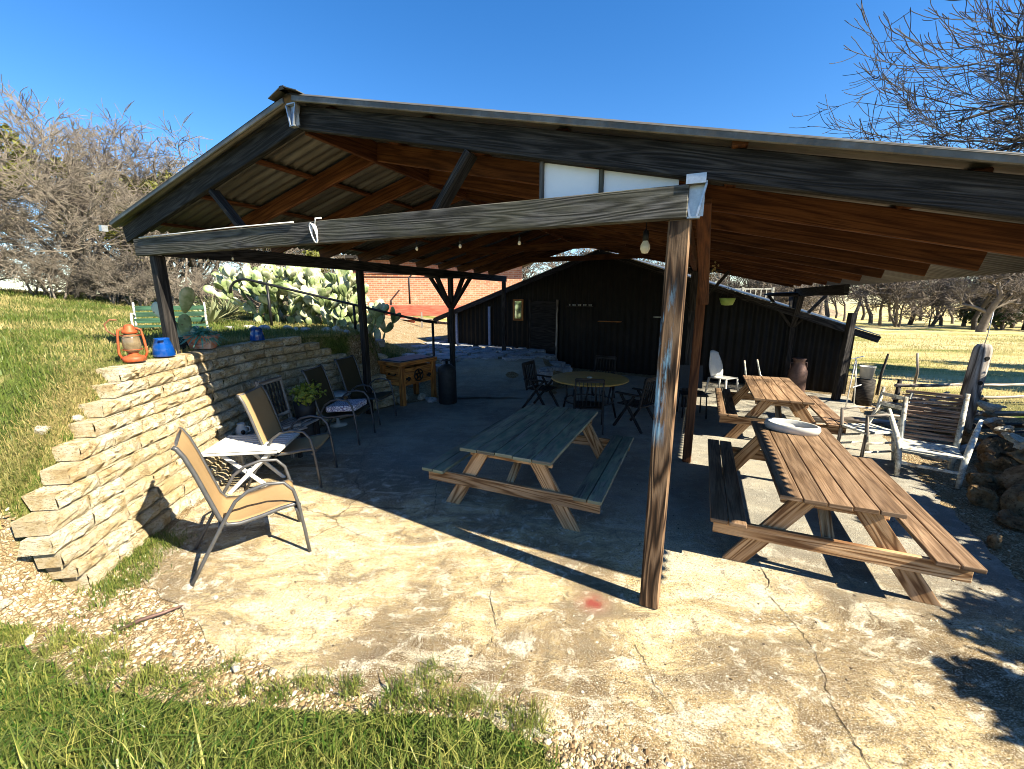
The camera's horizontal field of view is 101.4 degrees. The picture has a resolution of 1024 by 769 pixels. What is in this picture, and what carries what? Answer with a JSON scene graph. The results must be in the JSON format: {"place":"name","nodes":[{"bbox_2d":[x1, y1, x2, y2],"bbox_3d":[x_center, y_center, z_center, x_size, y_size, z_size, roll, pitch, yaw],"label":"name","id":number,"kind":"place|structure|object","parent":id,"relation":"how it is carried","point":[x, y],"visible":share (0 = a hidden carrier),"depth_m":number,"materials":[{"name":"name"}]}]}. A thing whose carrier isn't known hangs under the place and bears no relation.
{"place":"outdoors","nodes":[
{"label":"outdoors","id":0,"kind":"place"},
{"bbox_2d":[375,337,570,386],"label":"flagstone path","id":1,"kind":"structure","parent":0,"point":[487,352],"depth_m":13.42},
{"bbox_2d":[456,358,552,398],"bbox_3d":[-0.325,-0.228,10.950,2.649,0.532,2.905,0,12,0],"label":"apron","id":2,"kind":"object","parent":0,"point":[481,378],"visible":0.77,"depth_m":11.10,"materials":[{"name":"concrete"}]},
{"bbox_2d":[0,289,1023,768],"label":"ground","id":3,"kind":"structure","parent":0,"point":[980,521],"depth_m":3.30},
{"bbox_2d":[0,238,70,295],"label":"bare shrub","id":4,"kind":"object","parent":3,"relation":"on","point":[39,285],"visible":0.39,"depth_m":12.09,"materials":[{"name":"brown plant"}]},
{"bbox_2d":[0,241,101,299],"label":"bare shrub","id":5,"kind":"object","parent":3,"relation":"on","point":[50,283],"visible":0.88,"depth_m":12.01,"materials":[{"name":"brown plant"}]},
{"bbox_2d":[0,84,121,294],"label":"bare tree","id":6,"kind":"object","parent":3,"relation":"on","point":[60,150],"visible":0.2,"depth_m":14.62,"materials":[{"name":"brown plant"}]},
{"bbox_2d":[0,361,128,518],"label":"wall edge grass","id":7,"kind":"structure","parent":3,"relation":"on","point":[22,482],"depth_m":3.59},
{"bbox_2d":[0,121,146,294],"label":"bare tree","id":8,"kind":"object","parent":3,"relation":"on","point":[110,233],"visible":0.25,"depth_m":13.22,"materials":[{"name":"brown plant"}]},
{"bbox_2d":[0,116,148,221],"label":"bare tree","id":9,"kind":"object","parent":3,"relation":"on","point":[5,158],"visible":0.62,"depth_m":11.79,"materials":[{"name":"brown plant"}]},
{"bbox_2d":[0,74,151,288],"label":"bare tree","id":10,"kind":"object","parent":3,"relation":"on","point":[15,151],"visible":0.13,"depth_m":13.99,"materials":[{"name":"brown plant"}]},
{"bbox_2d":[0,143,171,298],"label":"bare tree","id":11,"kind":"object","parent":3,"relation":"on","point":[54,226],"visible":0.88,"depth_m":11.64,"materials":[{"name":"brown plant"}]},
{"bbox_2d":[58,223,134,298],"bbox_3d":[-13.394,-3.837,13.398,2.490,2.508,2.819,-3,12,-16],"label":"bare shrub","id":12,"kind":"object","parent":3,"relation":"on","point":[78,254],"visible":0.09,"depth_m":13.17,"materials":[{"name":"brown plant"}]},
{"bbox_2d":[0,122,199,303],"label":"bare tree","id":13,"kind":"object","parent":3,"relation":"on","point":[61,233],"visible":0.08,"depth_m":13.73,"materials":[{"name":"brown plant"}]},
{"bbox_2d":[56,243,152,304],"bbox_3d":[-11.972,-3.394,12.751,2.074,2.088,2.347,3,12,15],"label":"bare shrub","id":14,"kind":"object","parent":3,"relation":"on","point":[95,277],"visible":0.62,"depth_m":12.35,"materials":[{"name":"brown plant"}]},
{"bbox_2d":[0,169,220,305],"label":"bare tree","id":15,"kind":"object","parent":3,"relation":"on","point":[129,202],"visible":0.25,"depth_m":12.18,"materials":[{"name":"brown plant"}]},
{"bbox_2d":[0,101,225,299],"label":"bare tree","id":16,"kind":"object","parent":3,"relation":"on","point":[151,181],"visible":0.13,"depth_m":14.12,"materials":[{"name":"brown plant"}]},
{"bbox_2d":[42,120,185,297],"bbox_3d":[-17.780,-8.585,21.931,7.821,8.483,10.516,5,13,24],"label":"bare tree","id":17,"kind":"object","parent":3,"relation":"on","point":[110,150],"visible":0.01,"depth_m":20.15,"materials":[{"name":"brown plant"}]},
{"bbox_2d":[82,257,155,306],"bbox_3d":[-11.316,-2.979,12.307,1.742,1.550,1.539,-11,16,-43],"label":"bare shrub","id":18,"kind":"object","parent":3,"relation":"on","point":[130,287],"visible":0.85,"depth_m":12.21,"materials":[{"name":"brown plant"}]},
{"bbox_2d":[66,523,196,620],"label":"wall foot grass","id":19,"kind":"structure","parent":3,"relation":"on","point":[144,550],"depth_m":3.57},
{"bbox_2d":[81,228,192,305],"bbox_3d":[-11.937,-3.656,13.220,2.814,2.503,2.486,7,14,30],"label":"bare shrub","id":20,"kind":"object","parent":3,"relation":"on","point":[135,269],"visible":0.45,"depth_m":12.77,"materials":[{"name":"brown plant"}]},
{"bbox_2d":[51,123,236,304],"bbox_3d":[-11.338,-5.589,15.624,5.588,5.908,5.394,0,12,-2],"label":"bare tree","id":21,"kind":"object","parent":3,"relation":"on","point":[191,263],"visible":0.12,"depth_m":13.85,"materials":[{"name":"brown plant"}]},
{"bbox_2d":[41,110,269,300],"bbox_3d":[-12.363,-6.171,16.328,7.852,6.334,5.840,0,12,0],"label":"bare tree","id":22,"kind":"object","parent":3,"relation":"on","point":[200,265],"visible":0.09,"depth_m":14.15,"materials":[{"name":"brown plant"}]},
{"bbox_2d":[128,262,196,305],"bbox_3d":[-10.305,-2.954,12.342,1.694,1.706,1.917,-6,13,-28],"label":"bare shrub","id":23,"kind":"object","parent":3,"relation":"on","point":[176,290],"visible":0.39,"depth_m":12.38,"materials":[{"name":"brown plant"}]},
{"bbox_2d":[130,302,208,329],"bbox_3d":[-6.135,-1.077,7.561,1.054,0.798,0.523,-8,14,-34],"label":"park bench","id":24,"kind":"object","parent":3,"relation":"on","point":[157,320],"visible":0.66,"depth_m":7.53,"materials":[{"name":"green wood"}]},
{"bbox_2d":[151,287,198,349],"bbox_3d":[-4.470,-0.784,5.614,0.516,1.026,0.400,8,15,35],"label":"cactus","id":25,"kind":"object","parent":3,"relation":"on","point":[186,302],"visible":0.52,"depth_m":5.54,"materials":[{"name":"green plant"}]},
{"bbox_2d":[10,336,407,589],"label":"retaining wall","id":26,"kind":"structure","parent":3,"relation":"on","point":[101,538],"depth_m":4.17,"materials":[{"name":"stone"}]},
{"bbox_2d":[103,319,148,362],"bbox_3d":[-4.052,-0.467,4.417,0.265,0.448,0.201,-1,12,-3],"label":"lantern","id":27,"kind":"object","parent":26,"relation":"on","point":[131,343],"visible":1,"depth_m":4.38,"materials":[{"name":"orange paint"}]},
{"bbox_2d":[152,338,175,356],"bbox_3d":[-4.030,-0.433,4.837,0.219,0.210,0.226,1,12,7],"label":"enamel pot","id":28,"kind":"object","parent":26,"relation":"on","point":[162,347],"visible":0.99,"depth_m":4.77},
{"bbox_2d":[178,326,229,348],"bbox_3d":[-4.103,-0.625,5.555,0.669,0.294,0.701,-2,12,-8],"label":"planter","id":29,"kind":"object","parent":26,"relation":"on","point":[201,338],"visible":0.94,"depth_m":5.46,"materials":[{"name":"ceramic"}]},
{"bbox_2d":[250,327,264,340],"bbox_3d":[-4.020,-0.800,6.599,0.213,0.204,0.219,1,12,7],"label":"enamel pot","id":30,"kind":"object","parent":26,"relation":"on","point":[256,333],"visible":1,"depth_m":6.53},
{"bbox_2d":[0,286,418,537],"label":"hillside grass","id":31,"kind":"structure","parent":3,"relation":"on","point":[41,332],"depth_m":6.73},
{"bbox_2d":[170,260,254,304],"bbox_3d":[-9.555,-3.217,13.428,2.222,1.977,1.963,-3,12,-13],"label":"bare shrub","id":32,"kind":"object","parent":3,"relation":"on","point":[198,286],"visible":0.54,"depth_m":13.26,"materials":[{"name":"brown plant"}]},
{"bbox_2d":[190,298,249,323],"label":"agave","id":33,"kind":"object","parent":3,"relation":"on","point":[212,314],"visible":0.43,"depth_m":9.23,"materials":[{"name":"green plant"}]},
{"bbox_2d":[206,299,242,318],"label":"agave","id":34,"kind":"object","parent":3,"relation":"on","point":[224,308],"visible":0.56,"depth_m":10.99,"materials":[{"name":"green plant"}]},
{"bbox_2d":[178,248,333,278],"bbox_3d":[-10.637,-5.919,17.454,5.639,6.177,5.842,-8,14,-33],"label":"bare tree","id":35,"kind":"object","parent":3,"relation":"on","point":[309,252],"visible":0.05,"depth_m":17.26,"materials":[{"name":"plant"}]},
{"bbox_2d":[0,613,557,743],"bbox_3d":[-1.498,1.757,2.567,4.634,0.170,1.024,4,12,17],"label":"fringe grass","id":36,"kind":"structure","parent":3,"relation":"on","point":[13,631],"depth_m":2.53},
{"bbox_2d":[203,263,375,334],"bbox_3d":[-5.571,-2.159,11.214,4.285,2.247,3.696,0,12,0],"label":"cactus","id":37,"kind":"object","parent":3,"relation":"on","point":[340,285],"visible":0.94,"depth_m":10.38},
{"bbox_2d":[0,612,617,768],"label":"lawn grass","id":38,"kind":"structure","parent":3,"relation":"on","point":[42,753],"depth_m":2.13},
{"bbox_2d":[229,278,436,355],"bbox_3d":[-4.005,-1.022,9.648,4.536,2.760,0.102,-1,12,-4],"label":"handrail","id":39,"kind":"object","parent":3,"relation":"on","point":[322,297],"visible":0.8,"depth_m":9.42,"materials":[{"name":"metal"}]},
{"bbox_2d":[0,500,693,768],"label":"gravel","id":40,"kind":"structure","parent":3,"relation":"on","point":[580,762],"depth_m":2.68,"materials":[{"name":"gravel"}]},
{"bbox_2d":[118,605,182,630],"bbox_3d":[-2.614,1.685,3.040,0.362,0.040,0.042,-8,14,-34],"label":"stick","id":41,"kind":"object","parent":40,"relation":"on","point":[149,617],"visible":1,"depth_m":3.02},
{"bbox_2d":[356,299,400,338],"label":"cactus","id":42,"kind":"object","parent":3,"relation":"on","point":[376,324],"visible":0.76,"depth_m":11.23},
{"bbox_2d":[367,304,462,327],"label":"deck","id":43,"kind":"structure","parent":3,"relation":"on","point":[421,310],"depth_m":20.65,"materials":[{"name":"red paint"}]},
{"bbox_2d":[333,255,532,317],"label":"brick house","id":44,"kind":"structure","parent":3,"relation":"on","point":[395,289],"depth_m":23.99,"materials":[{"name":"orange brick"}]},
{"bbox_2d":[522,262,548,280],"bbox_3d":[-0.357,-9.255,35.467,7.128,6.602,6.750,0,12,1],"label":"bare tree","id":45,"kind":"object","parent":3,"relation":"on","point":[526,270],"visible":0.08,"depth_m":35.09,"materials":[{"name":"grey plant"}]},
{"bbox_2d":[433,249,880,393],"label":"barn","id":46,"kind":"structure","parent":3,"relation":"on","point":[750,330],"depth_m":12.61,"materials":[{"name":"black"}]},
{"bbox_2d":[513,299,522,320],"bbox_3d":[0.211,-2.579,14.468,0.410,0.730,0.030,7,14,30],"label":"window","id":47,"kind":"structure","parent":46,"relation":"attached to","point":[517,309],"depth_m":14.46,"materials":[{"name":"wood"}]},
{"bbox_2d":[531,301,555,354],"bbox_3d":[1.053,-1.794,14.139,0.920,2.000,0.030,7,14,30],"label":"door","id":48,"kind":"structure","parent":46,"relation":"in","point":[543,313],"depth_m":14.08,"materials":[{"name":"brown wood"}]},
{"bbox_2d":[715,272,767,296],"bbox_3d":[21.382,-8.841,39.885,3.625,7.126,5.336,-7,14,-29],"label":"bare tree","id":49,"kind":"object","parent":3,"relation":"on","point":[735,285],"visible":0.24,"depth_m":39.52,"materials":[{"name":"grey plant"}]},
{"bbox_2d":[731,276,816,307],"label":"bare tree","id":50,"kind":"object","parent":3,"relation":"on","point":[761,284],"visible":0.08,"depth_m":44.81,"materials":[{"name":"grey plant"}]},
{"bbox_2d":[757,283,827,315],"bbox_3d":[23.509,-7.196,34.887,5.906,5.776,6.237,-1,12,-6],"label":"bare tree","id":51,"kind":"object","parent":3,"relation":"on","point":[808,302],"visible":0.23,"depth_m":34.38,"materials":[{"name":"grey plant"}]},
{"bbox_2d":[812,416,897,425],"bbox_3d":[6.303,0.675,7.721,1.510,0.150,0.185,2,12,11],"label":"log","id":52,"kind":"object","parent":3,"relation":"on","point":[817,419],"visible":0.38,"depth_m":7.68,"materials":[{"name":"grey wood"}]},
{"bbox_2d":[851,365,875,405],"bbox_3d":[7.750,0.027,9.202,0.360,0.865,0.360,0,12,0],"label":"bucket","id":53,"kind":"object","parent":3,"relation":"on","point":[864,393],"visible":0.98,"depth_m":9.10,"materials":[{"name":"grey metal"}]},
{"bbox_2d":[846,278,947,326],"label":"bare tree","id":54,"kind":"object","parent":3,"relation":"on","point":[897,289],"visible":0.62,"depth_m":46.28,"materials":[{"name":"grey plant"}]},
{"bbox_2d":[792,0,1023,152],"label":"bare tree","id":55,"kind":"object","parent":3,"relation":"on","point":[1014,59],"visible":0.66,"depth_m":8.76,"materials":[{"name":"brown plant"}]},
{"bbox_2d":[903,276,984,326],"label":"bare tree","id":56,"kind":"object","parent":3,"relation":"on","point":[943,287],"visible":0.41,"depth_m":50.11,"materials":[{"name":"brown plant"}]},
{"bbox_2d":[883,391,1006,420],"bbox_3d":[8.375,0.380,8.348,1.859,0.419,1.260,0,12,0],"label":"scrap pile","id":57,"kind":"object","parent":3,"relation":"on","point":[947,392],"visible":0.25,"depth_m":8.26,"materials":[{"name":"grey wood"}]},
{"bbox_2d":[892,379,1023,402],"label":"rail fence","id":58,"kind":"object","parent":3,"relation":"on","point":[898,385],"visible":0.37,"depth_m":9.03,"materials":[{"name":"grey wood"}]},
{"bbox_2d":[920,410,1023,418],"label":"log","id":59,"kind":"object","parent":3,"relation":"on","point":[1007,413],"visible":0.42,"depth_m":8.19,"materials":[{"name":"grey wood"}]},
{"bbox_2d":[951,312,993,435],"bbox_3d":[7.598,-0.035,6.889,0.244,2.300,0.245,3,12,-1],"label":"wooden post","id":60,"kind":"object","parent":3,"relation":"on","point":[977,369],"visible":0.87,"depth_m":6.81,"materials":[{"name":"grey wood"}]},
{"bbox_2d":[937,272,1023,331],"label":"bare tree","id":61,"kind":"object","parent":3,"relation":"on","point":[995,281],"visible":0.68,"depth_m":38.97,"materials":[{"name":"brown plant"}]},
{"bbox_2d":[966,484,1001,509],"bbox_3d":[5.283,1.266,4.702,0.326,0.253,0.206,11,12,-2],"label":"boulder","id":62,"kind":"object","parent":3,"relation":"on","point":[979,496],"visible":0.98,"depth_m":4.66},
{"bbox_2d":[965,472,1008,491],"bbox_3d":[5.804,1.170,5.047,0.344,0.267,0.454,-8,14,-33],"label":"boulder","id":63,"kind":"object","parent":3,"relation":"on","point":[993,482],"visible":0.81,"depth_m":5.00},
{"bbox_2d":[976,400,1003,412],"bbox_3d":[7.723,0.345,6.857,0.323,0.171,0.453,1,12,3],"label":"boulder","id":64,"kind":"object","parent":3,"relation":"on","point":[987,406],"visible":0.95,"depth_m":6.70,"materials":[{"name":"stone"}]},
{"bbox_2d":[958,274,1023,329],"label":"bare tree","id":65,"kind":"object","parent":3,"relation":"on","point":[1005,307],"visible":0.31,"depth_m":44.06,"materials":[{"name":"grey plant"}]},
{"bbox_2d":[960,272,1023,329],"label":"cedar tree","id":66,"kind":"object","parent":3,"relation":"on","point":[995,318],"visible":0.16,"depth_m":45.05,"materials":[{"name":"green plant"}]},
{"bbox_2d":[987,534,1002,548],"bbox_3d":[4.533,1.476,3.927,0.108,0.151,0.092,0,12,0],"label":"loose stone","id":67,"kind":"object","parent":3,"relation":"on","point":[994,541],"visible":1,"depth_m":3.90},
{"bbox_2d":[973,456,1018,473],"bbox_3d":[6.181,1.123,5.264,0.571,0.444,0.255,7,14,30],"label":"boulder","id":68,"kind":"object","parent":3,"relation":"on","point":[1000,465],"visible":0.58,"depth_m":5.26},
{"bbox_2d":[1001,432,1023,449],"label":"boulder","id":69,"kind":"object","parent":68,"relation":"on","point":[1017,440],"visible":0.98,"depth_m":5.13,"materials":[{"name":"stone"}]},
{"bbox_2d":[970,272,1023,329],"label":"bare tree","id":70,"kind":"object","parent":3,"relation":"on","point":[984,304],"visible":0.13,"depth_m":43.22,"materials":[{"name":"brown plant"}]},
{"bbox_2d":[977,437,1018,461],"bbox_3d":[6.855,0.946,5.847,0.638,0.427,0.290,1,12,3],"label":"boulder","id":71,"kind":"object","parent":3,"relation":"on","point":[997,447],"visible":0.64,"depth_m":5.80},
{"bbox_2d":[996,509,1023,529],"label":"boulder","id":72,"kind":"object","parent":3,"relation":"on","point":[1009,518],"visible":1,"depth_m":4.27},
{"bbox_2d":[999,484,1023,516],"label":"boulder","id":73,"kind":"object","parent":3,"relation":"on","point":[1012,497],"visible":0.92,"depth_m":4.50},
{"bbox_2d":[1001,464,1023,488],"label":"boulder","id":74,"kind":"object","parent":3,"relation":"on","point":[1015,474],"visible":0.62,"depth_m":4.87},
{"bbox_2d":[0,0,1023,304],"label":"sky","id":75,"kind":"structure","parent":0,"point":[753,65],"materials":[{"name":"blue"}]},
{"bbox_2d":[135,375,1023,768],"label":"patio floor","id":76,"kind":"structure","parent":0,"point":[379,497],"depth_m":3.17,"materials":[{"name":"concrete"}]},
{"bbox_2d":[171,427,311,586],"bbox_3d":[-2.403,0.957,3.754,0.907,1.200,0.654,-8,14,-33],"label":"patio chair","id":77,"kind":"object","parent":76,"relation":"on","point":[253,504],"visible":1,"depth_m":3.69,"materials":[{"name":"fabric"}]},
{"bbox_2d":[201,433,299,493],"bbox_3d":[-3.160,0.982,5.172,0.850,0.578,0.680,-2,12,-8],"label":"side table","id":78,"kind":"object","parent":76,"relation":"on","point":[227,446],"visible":0.86,"depth_m":4.97,"materials":[{"name":"white plastic"}]},
{"bbox_2d":[229,427,271,473],"bbox_3d":[-3.670,0.905,5.774,0.420,0.455,0.638,2,12,9],"label":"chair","id":79,"kind":"object","parent":76,"relation":"on","point":[242,460],"visible":0.15,"depth_m":5.54,"materials":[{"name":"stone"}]},
{"bbox_2d":[254,375,318,457],"bbox_3d":[-3.325,0.463,6.255,0.616,1.123,0.515,2,12,8],"label":"wooden chair","id":80,"kind":"object","parent":76,"relation":"on","point":[287,411],"visible":0.56,"depth_m":6.33,"materials":[{"name":"grey wood"}]},
{"bbox_2d":[236,385,337,490],"bbox_3d":[-2.816,0.633,5.295,0.907,1.200,0.654,-1,12,-6],"label":"patio chair","id":81,"kind":"object","parent":76,"relation":"on","point":[258,406],"visible":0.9,"depth_m":5.20,"materials":[{"name":"grey metal"}]},
{"bbox_2d":[287,379,326,436],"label":"potted plant","id":82,"kind":"object","parent":76,"relation":"on","point":[305,406],"visible":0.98,"depth_m":6.42,"materials":[{"name":"green plant"}]},
{"bbox_2d":[301,364,375,444],"bbox_3d":[-2.826,0.310,6.835,0.907,1.200,0.654,1,12,4],"label":"patio chair","id":83,"kind":"object","parent":76,"relation":"on","point":[319,374],"visible":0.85,"depth_m":6.78,"materials":[{"name":"grey metal"}]},
{"bbox_2d":[326,399,366,411],"bbox_3d":[-2.695,0.340,6.834,0.493,0.130,0.480,1,12,4],"label":"seat cushion","id":84,"kind":"object","parent":83,"relation":"on","point":[341,406],"visible":0.95,"depth_m":6.64,"materials":[{"name":"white fabric"}]},
{"bbox_2d":[334,355,396,424],"bbox_3d":[-2.775,0.081,7.922,0.907,1.200,0.654,3,12,12],"label":"patio chair","id":85,"kind":"object","parent":76,"relation":"on","point":[350,373],"visible":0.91,"depth_m":7.92,"materials":[{"name":"grey metal"}]},
{"bbox_2d":[378,354,436,405],"bbox_3d":[-2.320,-0.128,9.456,0.680,0.964,1.150,7,14,31],"label":"cooler chest","id":86,"kind":"object","parent":76,"relation":"on","point":[403,372],"visible":0.94,"depth_m":9.14,"materials":[{"name":"orange wood"}]},
{"bbox_2d":[438,359,456,404],"bbox_3d":[-1.420,-0.078,9.180,0.400,0.980,0.397,0,12,0],"label":"gas tank","id":87,"kind":"object","parent":76,"relation":"on","point":[447,389],"visible":1,"depth_m":9.04,"materials":[{"name":"metal"}]},
{"bbox_2d":[422,404,633,531],"bbox_3d":[0.321,0.878,5.206,2.020,0.741,2.034,5,13,24],"label":"picnic table","id":88,"kind":"object","parent":76,"relation":"on","point":[539,439],"visible":1,"depth_m":4.60,"materials":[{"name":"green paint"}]},
{"bbox_2d":[50,406,1013,714],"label":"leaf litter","id":89,"kind":"object","parent":76,"relation":"on","point":[596,600],"visible":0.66,"depth_m":3.00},
{"bbox_2d":[521,360,559,407],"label":"garden chair","id":90,"kind":"object","parent":76,"relation":"on","point":[541,386],"visible":0.93,"depth_m":8.75,"materials":[{"name":"brown wood"}]},
{"bbox_2d":[537,366,571,384],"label":"stone kerb","id":91,"kind":"structure","parent":76,"relation":"on","point":[547,370],"depth_m":10.94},
{"bbox_2d":[98,85,1023,609],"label":"pavilion","id":92,"kind":"structure","parent":76,"relation":"on","point":[370,179],"depth_m":3.52,"materials":[{"name":"brown wood"}]},
{"bbox_2d":[139,217,321,242],"bbox_3d":[-3.007,-1.495,4.300,2.846,0.226,0.070,5,13,24],"label":"cable coil","id":93,"kind":"object","parent":92,"relation":"hanging from","point":[314,227],"visible":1,"depth_m":3.95,"materials":[{"name":"white paint"}]},
{"bbox_2d":[640,222,649,253],"bbox_3d":[0.969,-1.079,3.031,0.072,0.255,0.072,0,12,0],"label":"light bulb","id":94,"kind":"object","parent":92,"relation":"hanging from","point":[645,247],"visible":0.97,"depth_m":3.02,"materials":[{"name":"white glass"}]},
{"bbox_2d":[572,378,605,434],"bbox_3d":[1.345,0.320,7.347,0.560,0.977,0.646,2,12,10],"label":"garden chair","id":95,"kind":"object","parent":76,"relation":"on","point":[582,404],"visible":0.96,"depth_m":7.12,"materials":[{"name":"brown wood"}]},
{"bbox_2d":[551,371,628,417],"bbox_3d":[1.520,0.225,8.273,1.490,0.770,1.490,-4,12,-17],"label":"round table","id":96,"kind":"object","parent":76,"relation":"on","point":[610,379],"visible":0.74,"depth_m":8.13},
{"bbox_2d":[585,355,616,403],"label":"garden chair","id":97,"kind":"object","parent":76,"relation":"on","point":[598,357],"visible":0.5,"depth_m":9.56,"materials":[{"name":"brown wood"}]},
{"bbox_2d":[612,376,656,433],"bbox_3d":[2.236,0.299,7.450,0.560,0.977,0.646,-9,15,-37],"label":"garden chair","id":98,"kind":"object","parent":76,"relation":"on","point":[642,402],"visible":0.82,"depth_m":7.27,"materials":[{"name":"brown wood"}]},
{"bbox_2d":[676,365,708,418],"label":"garden chair","id":99,"kind":"object","parent":76,"relation":"on","point":[684,373],"visible":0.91,"depth_m":8.41,"materials":[{"name":"black paint"}]},
{"bbox_2d":[705,350,738,392],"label":"plastic chair","id":100,"kind":"object","parent":76,"relation":"on","point":[715,367],"visible":0.93,"depth_m":10.05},
{"bbox_2d":[715,375,847,438],"bbox_3d":[4.620,0.402,7.474,1.760,0.741,2.170,5,13,24],"label":"picnic table","id":101,"kind":"object","parent":76,"relation":"on","point":[766,392],"visible":0.92,"depth_m":6.89,"materials":[{"name":"beige wood"}]},
{"bbox_2d":[549,543,1023,768],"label":"grit","id":102,"kind":"object","parent":76,"relation":"on","point":[935,708],"visible":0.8,"depth_m":2.85,"materials":[{"name":"gravel"}]},
{"bbox_2d":[787,357,807,391],"bbox_3d":[7.000,-0.231,10.272,0.422,0.830,0.396,0,12,0],"label":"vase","id":103,"kind":"object","parent":76,"relation":"on","point":[797,373],"visible":0.82,"depth_m":10.13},
{"bbox_2d":[831,313,857,400],"bbox_3d":[7.410,-0.561,9.360,0.249,2.059,0.180,0,12,0],"label":"wooden post","id":104,"kind":"object","parent":76,"relation":"on","point":[844,355],"visible":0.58,"depth_m":9.31,"materials":[{"name":"brown wood"}]},
{"bbox_2d":[708,421,987,606],"bbox_3d":[2.981,1.071,4.289,1.760,0.742,2.279,5,13,24],"label":"picnic table","id":105,"kind":"object","parent":76,"relation":"on","point":[824,472],"visible":0.87,"depth_m":3.53,"materials":[{"name":"beige wood"}]},
{"bbox_2d":[764,418,820,435],"bbox_3d":[3.322,0.500,4.975,0.576,0.092,0.357,11,16,42],"label":"oval dish","id":106,"kind":"object","parent":105,"relation":"on","point":[793,427],"visible":1,"depth_m":4.93,"materials":[{"name":"ceramic"}]},
{"bbox_2d":[837,386,913,460],"bbox_3d":[5.198,0.569,6.052,0.656,1.007,0.475,-1,12,-6],"label":"rustic armchair","id":107,"kind":"object","parent":76,"relation":"on","point":[867,428],"visible":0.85,"depth_m":6.01,"materials":[{"name":"white paint"}]},
{"bbox_2d":[888,390,983,488],"bbox_3d":[5.470,0.659,5.457,0.918,1.076,0.756,10,15,39],"label":"rustic armchair","id":108,"kind":"object","parent":76,"relation":"on","point":[950,453],"visible":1,"depth_m":5.54,"materials":[{"name":"grey wood"}]},
{"bbox_2d":[847,333,1023,410],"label":"meadow grass","id":109,"kind":"structure","parent":0,"point":[966,351],"depth_m":17.18,"materials":[{"name":"plant"}]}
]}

